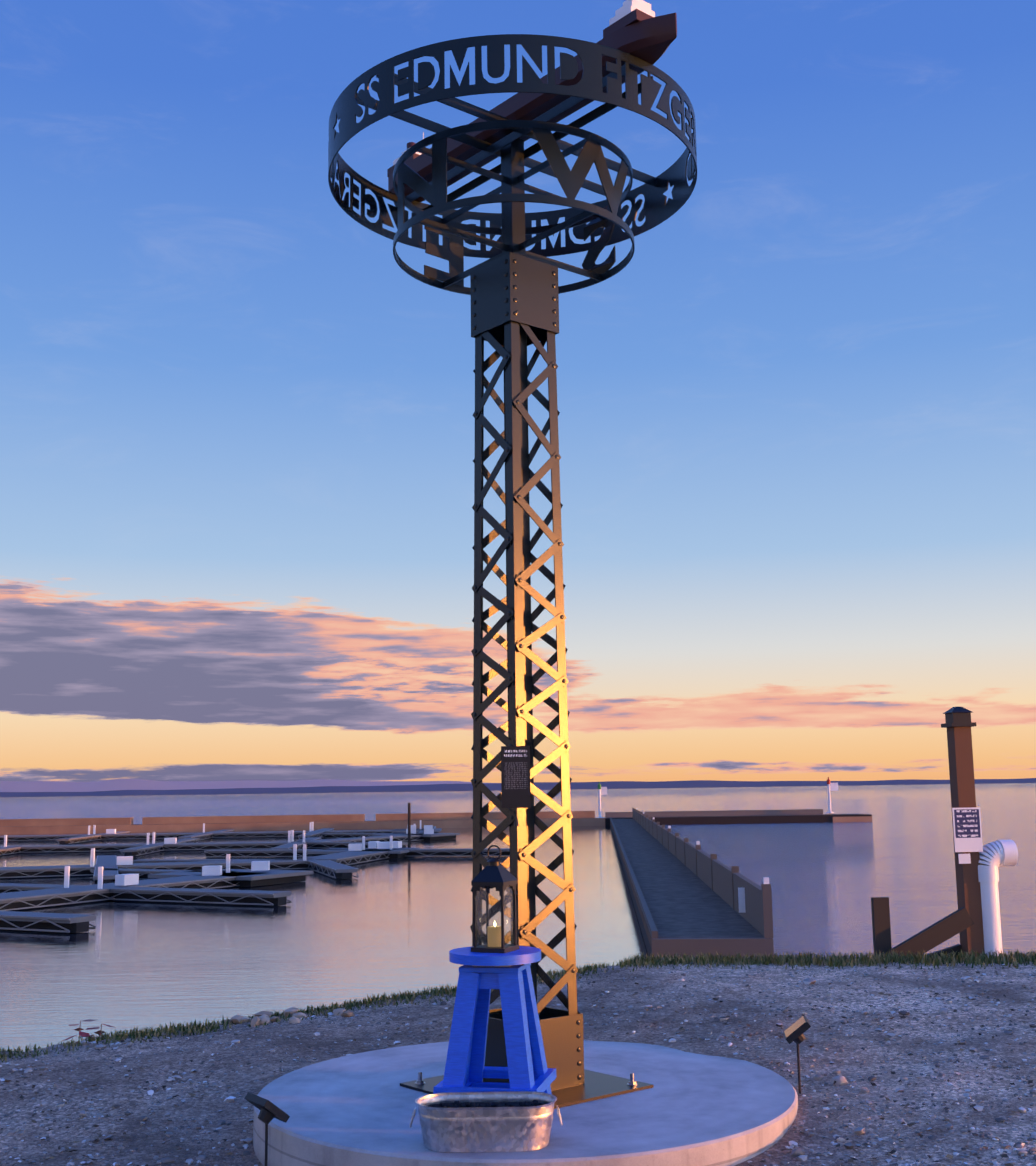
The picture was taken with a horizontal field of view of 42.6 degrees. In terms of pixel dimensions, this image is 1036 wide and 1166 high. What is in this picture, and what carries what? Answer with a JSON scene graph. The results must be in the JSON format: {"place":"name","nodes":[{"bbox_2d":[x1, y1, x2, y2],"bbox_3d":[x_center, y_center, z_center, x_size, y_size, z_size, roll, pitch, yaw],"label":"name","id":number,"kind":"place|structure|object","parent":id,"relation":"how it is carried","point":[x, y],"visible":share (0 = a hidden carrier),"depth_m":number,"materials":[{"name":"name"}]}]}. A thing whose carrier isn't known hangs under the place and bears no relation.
{"place":"outdoors","nodes":[
{"label":"outdoors","id":0,"kind":"place"},
{"bbox_2d":[0,783,1035,1051],"bbox_3d":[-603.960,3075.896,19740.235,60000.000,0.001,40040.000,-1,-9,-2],"label":"lake water","id":1,"kind":"structure","parent":0,"point":[380,927],"depth_m":47.76,"materials":[{"name":"liquid"}]},
{"bbox_2d":[0,803,509,932],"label":"boat docks","id":2,"kind":"object","parent":1,"relation":"in","point":[334,853],"visible":1,"depth_m":68.64,"materials":[{"name":"grey wood"}]},
{"bbox_2d":[0,809,871,834],"bbox_3d":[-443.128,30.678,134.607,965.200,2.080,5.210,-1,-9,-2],"label":"harbour breakwater","id":3,"kind":"object","parent":1,"relation":"in","point":[235,823],"visible":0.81,"depth_m":147.40,"materials":[{"name":"concrete"}]},
{"bbox_2d":[596,782,606,817],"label":"navigation light","id":4,"kind":"object","parent":3,"relation":"on","point":[602,790],"visible":0.83,"depth_m":148.48,"materials":[{"name":"white metal"}]},
{"bbox_2d":[826,777,837,812],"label":"navigation light","id":5,"kind":"object","parent":3,"relation":"on","point":[832,786],"visible":1,"depth_m":150.34,"materials":[{"name":"white metal"}]},
{"bbox_2d":[610,808,773,959],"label":"pier","id":6,"kind":"structure","parent":1,"relation":"in","point":[687,897],"depth_m":38.26,"materials":[{"name":"grey concrete"}]},
{"bbox_2d":[0,961,1035,1165],"bbox_3d":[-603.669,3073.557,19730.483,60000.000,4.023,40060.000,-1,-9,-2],"label":"gravel ground","id":7,"kind":"structure","parent":0,"point":[860,1000],"depth_m":8.21,"materials":[{"name":"grey gravel"}]},
{"bbox_2d":[63,1019,115,1042],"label":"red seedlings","id":8,"kind":"object","parent":7,"relation":"on","point":[84,1034],"visible":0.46,"depth_m":10.19,"materials":[{"name":"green plant"}]},
{"bbox_2d":[244,1093,289,1165],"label":"solar spotlight","id":9,"kind":"object","parent":7,"relation":"on","point":[269,1111],"visible":1,"depth_m":6.34,"materials":[{"name":"black plastic"}]},
{"bbox_2d":[0,962,1035,1165],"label":"loose stones","id":10,"kind":"object","parent":7,"relation":"on","point":[261,1018],"visible":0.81,"depth_m":7.87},
{"bbox_2d":[1,963,1035,1165],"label":"leaf litter debris","id":11,"kind":"object","parent":7,"relation":"on","point":[682,1028],"visible":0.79,"depth_m":7.90,"materials":[{"name":"brown plant"}]},
{"bbox_2d":[253,1040,797,1165],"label":"concrete pad","id":12,"kind":"object","parent":7,"relation":"on","point":[687,1109],"visible":0.71,"depth_m":6.61,"materials":[{"name":"grey concrete"}]},
{"bbox_2d":[410,1091,561,1151],"bbox_3d":[-0.145,2.464,6.084,0.695,0.195,0.310,-1,-9,0],"label":"metal tub","id":13,"kind":"object","parent":12,"relation":"on","point":[511,1121],"visible":1,"depth_m":5.95,"materials":[{"name":"metal"}]},
{"bbox_2d":[433,946,556,1093],"bbox_3d":[-0.108,2.235,6.597,0.508,0.798,0.508,-3,-9,12],"label":"lantern stand","id":14,"kind":"object","parent":12,"relation":"on","point":[508,975],"visible":0.79,"depth_m":6.48,"materials":[{"name":"blue wood"}]},
{"bbox_2d":[471,845,518,952],"bbox_3d":[-0.117,1.584,6.698,0.184,0.519,0.184,-5,-10,23],"label":"lantern","id":15,"kind":"object","parent":14,"relation":"on","point":[493,883],"visible":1,"depth_m":6.63,"materials":[{"name":"black metal"}]},
{"bbox_2d":[328,0,696,1108],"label":"fitzgerald memorial tower","id":16,"kind":"structure","parent":12,"relation":"on","point":[514,290],"depth_m":7.54,"materials":[{"name":"brown metal"}]},
{"bbox_2d":[783,1015,810,1093],"bbox_3d":[1.512,2.580,7.170,0.138,0.449,0.210,-2,-9,8],"label":"solar spotlight","id":17,"kind":"object","parent":7,"relation":"on","point":[796,1030],"visible":0.88,"depth_m":7.15,"materials":[{"name":"black plastic"}]},
{"bbox_2d":[871,707,1017,957],"bbox_3d":[4.157,2.755,12.071,2.913,3.259,0.270,0,-9,-6],"label":"wooden post","id":18,"kind":"object","parent":7,"relation":"on","point":[974,921],"visible":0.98,"depth_m":12.01,"materials":[{"name":"brown wood"}]},
{"bbox_2d":[0,778,1035,796],"bbox_3d":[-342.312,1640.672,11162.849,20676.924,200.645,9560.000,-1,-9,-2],"label":"shore hills","id":19,"kind":"structure","parent":0,"point":[125,787],"depth_m":6513.36,"materials":[{"name":"blue"}]},
{"bbox_2d":[0,948,1035,1062],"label":"bank edge grass","id":20,"kind":"structure","parent":0,"point":[839,960],"depth_m":11.01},
{"bbox_2d":[0,0,1035,782],"label":"sky","id":21,"kind":"structure","parent":0,"point":[797,426],"materials":[{"name":"blue"}]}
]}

